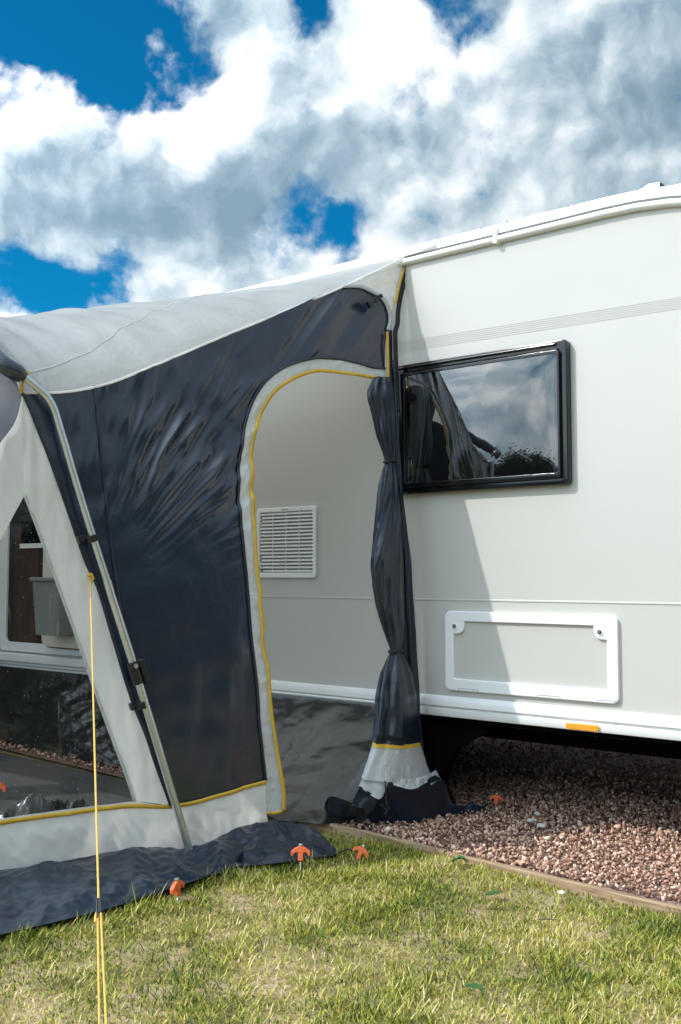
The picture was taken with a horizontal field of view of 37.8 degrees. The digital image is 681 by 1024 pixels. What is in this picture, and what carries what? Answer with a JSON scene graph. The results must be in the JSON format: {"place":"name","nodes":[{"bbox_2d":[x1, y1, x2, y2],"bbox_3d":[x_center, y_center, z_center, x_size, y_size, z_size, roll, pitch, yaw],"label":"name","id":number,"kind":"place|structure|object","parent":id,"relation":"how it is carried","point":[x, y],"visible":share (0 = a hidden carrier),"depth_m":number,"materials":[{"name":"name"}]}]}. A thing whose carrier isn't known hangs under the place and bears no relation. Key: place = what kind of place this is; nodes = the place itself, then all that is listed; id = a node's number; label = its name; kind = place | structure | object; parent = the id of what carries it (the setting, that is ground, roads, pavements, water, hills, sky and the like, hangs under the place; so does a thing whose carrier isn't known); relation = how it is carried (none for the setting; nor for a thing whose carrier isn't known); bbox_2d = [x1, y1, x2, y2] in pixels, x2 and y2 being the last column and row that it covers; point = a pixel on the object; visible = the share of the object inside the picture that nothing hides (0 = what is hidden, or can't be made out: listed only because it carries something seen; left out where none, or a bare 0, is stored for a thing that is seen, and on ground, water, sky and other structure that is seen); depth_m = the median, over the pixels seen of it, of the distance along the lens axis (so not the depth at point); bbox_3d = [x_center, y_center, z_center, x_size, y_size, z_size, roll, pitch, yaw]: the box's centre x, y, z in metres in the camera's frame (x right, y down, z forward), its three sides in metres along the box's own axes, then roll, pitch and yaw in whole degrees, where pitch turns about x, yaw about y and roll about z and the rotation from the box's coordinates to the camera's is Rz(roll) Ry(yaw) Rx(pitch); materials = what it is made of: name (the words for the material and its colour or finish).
{"place":"outdoors","nodes":[
{"label":"outdoors","id":0,"kind":"place"},
{"bbox_2d":[0,748,680,1023],"bbox_3d":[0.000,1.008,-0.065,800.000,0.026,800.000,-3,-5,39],"label":"ground","id":1,"kind":"structure","parent":0,"point":[292,956],"depth_m":2.62,"materials":[{"name":"plant"}]},
{"bbox_2d":[0,782,6,791],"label":"tent peg","id":2,"kind":"object","parent":1,"relation":"on","point":[3,786],"visible":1,"depth_m":4.37,"materials":[{"name":"orange plastic"}]},
{"bbox_2d":[0,753,163,870],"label":"ground mat","id":3,"kind":"object","parent":1,"relation":"on","point":[21,778],"visible":0.34,"depth_m":4.70,"materials":[{"name":"grey fabric"}]},
{"bbox_2d":[0,792,89,818],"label":"crumpled groundsheet","id":4,"kind":"object","parent":3,"relation":"on","point":[32,803],"visible":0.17,"depth_m":3.37,"materials":[{"name":"black plastic"}]},
{"bbox_2d":[170,877,184,901],"bbox_3d":[-0.508,1.197,3.096,0.016,0.113,0.065,-2,-4,25],"label":"tent peg","id":5,"kind":"object","parent":1,"relation":"on","point":[175,888],"visible":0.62,"depth_m":3.09,"materials":[{"name":"orange plastic"}]},
{"bbox_2d":[0,239,487,934],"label":"awning","id":6,"kind":"object","parent":1,"relation":"on","point":[126,457],"visible":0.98,"depth_m":3.62,"materials":[{"name":"grey fabric"}]},
{"bbox_2d":[86,573,106,1023],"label":"guy line","id":7,"kind":"object","parent":6,"relation":"attached to","point":[91,579],"visible":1,"depth_m":2.29,"materials":[{"name":"yellow fabric"}]},
{"bbox_2d":[367,376,420,745],"bbox_3d":[0.206,0.189,4.087,0.177,1.521,0.283,-3,-5,39],"label":"rolled door","id":8,"kind":"structure","parent":6,"relation":"in","point":[395,722],"depth_m":4.04,"materials":[{"name":"grey fabric"}]},
{"bbox_2d":[291,843,309,871],"bbox_3d":[-0.136,1.189,3.385,0.066,0.117,0.026,0,-4,0],"label":"tent peg","id":9,"kind":"object","parent":1,"relation":"in","point":[300,849],"visible":0.8,"depth_m":3.38,"materials":[{"name":"orange plastic"}]},
{"bbox_2d":[352,844,368,862],"bbox_3d":[0.066,1.222,3.504,0.069,0.097,0.029,0,-4,-5],"label":"tent peg","id":10,"kind":"object","parent":1,"relation":"on","point":[362,850],"visible":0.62,"depth_m":3.50,"materials":[{"name":"orange plastic"}]},
{"bbox_2d":[300,822,446,861],"bbox_3d":[0.110,1.256,3.819,0.739,0.057,0.029,-3,-5,43],"label":"edging board","id":11,"kind":"object","parent":1,"relation":"on","point":[343,829],"visible":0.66,"depth_m":3.81,"materials":[{"name":"brown wood"}]},
{"bbox_2d":[452,855,467,862],"bbox_3d":[0.409,1.192,3.408,0.050,0.025,0.034,-3,-5,39],"label":"fallen leaf","id":12,"kind":"object","parent":1,"relation":"on","point":[459,857],"visible":1,"depth_m":3.41,"materials":[{"name":"green plant"}]},
{"bbox_2d":[465,982,484,989],"bbox_3d":[0.320,1.138,2.385,0.038,0.009,0.038,1,-4,-18],"label":"fallen leaf","id":13,"kind":"object","parent":1,"relation":"on","point":[474,985],"visible":1,"depth_m":2.39,"materials":[{"name":"green plant"}]},
{"bbox_2d":[485,890,501,894],"bbox_3d":[0.475,1.184,3.091,0.036,0.008,0.059,-3,-5,39],"label":"fallen leaf","id":14,"kind":"object","parent":1,"relation":"on","point":[493,892],"visible":1,"depth_m":3.09,"materials":[{"name":"green plant"}]},
{"bbox_2d":[557,890,565,894],"bbox_3d":[0.691,1.190,3.108,0.029,0.014,0.022,-3,-5,39],"label":"pebble","id":15,"kind":"object","parent":1,"relation":"on","point":[562,892],"visible":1,"depth_m":3.10,"materials":[{"name":"white stone"}]},
{"bbox_2d":[445,851,680,918],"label":"edging board","id":16,"kind":"object","parent":1,"relation":"on","point":[605,894],"visible":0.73,"depth_m":3.19,"materials":[{"name":"brown wood"}]},
{"bbox_2d":[0,736,680,905],"bbox_3d":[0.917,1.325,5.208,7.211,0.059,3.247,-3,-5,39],"label":"gravel","id":17,"kind":"structure","parent":0,"point":[633,807],"depth_m":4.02,"materials":[{"name":"brown gravel"}]},
{"bbox_2d":[0,182,680,803],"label":"caravan","id":18,"kind":"object","parent":17,"relation":"on","point":[540,402],"visible":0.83,"depth_m":3.99,"materials":[{"name":"paint"}]},
{"bbox_2d":[30,549,78,649],"bbox_3d":[-1.536,0.350,5.554,0.632,0.840,0.197,-3,-5,39],"label":"lower door","id":19,"kind":"structure","parent":18,"relation":"in","point":[52,622],"depth_m":5.53,"materials":[{"name":"grey plastic"}]},
{"bbox_2d":[0,664,395,823],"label":"draught skirt","id":20,"kind":"object","parent":18,"relation":"hanging from","point":[324,744],"visible":0.45,"depth_m":4.54,"materials":[{"name":"grey fabric"}]},
{"bbox_2d":[397,339,571,494],"bbox_3d":[0.559,-0.370,4.057,0.804,0.561,0.052,-3,-5,39],"label":"window","id":21,"kind":"structure","parent":18,"relation":"in","point":[496,419],"depth_m":4.00,"materials":[{"name":"black"}]},
{"bbox_2d":[490,793,502,809],"bbox_3d":[0.665,1.250,4.248,0.057,0.099,0.019,0,-4,-3],"label":"tent peg","id":22,"kind":"object","parent":17,"relation":"on","point":[496,796],"visible":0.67,"depth_m":4.25,"materials":[{"name":"orange plastic"}]},
{"bbox_2d":[537,823,546,827],"bbox_3d":[0.782,1.218,3.862,0.038,0.019,0.032,-3,-5,39],"label":"pebble","id":23,"kind":"object","parent":17,"relation":"on","point":[541,825],"visible":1,"depth_m":3.85,"materials":[{"name":"white stone"}]},
{"bbox_2d":[0,0,680,316],"label":"sky","id":24,"kind":"structure","parent":0,"point":[151,150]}
]}

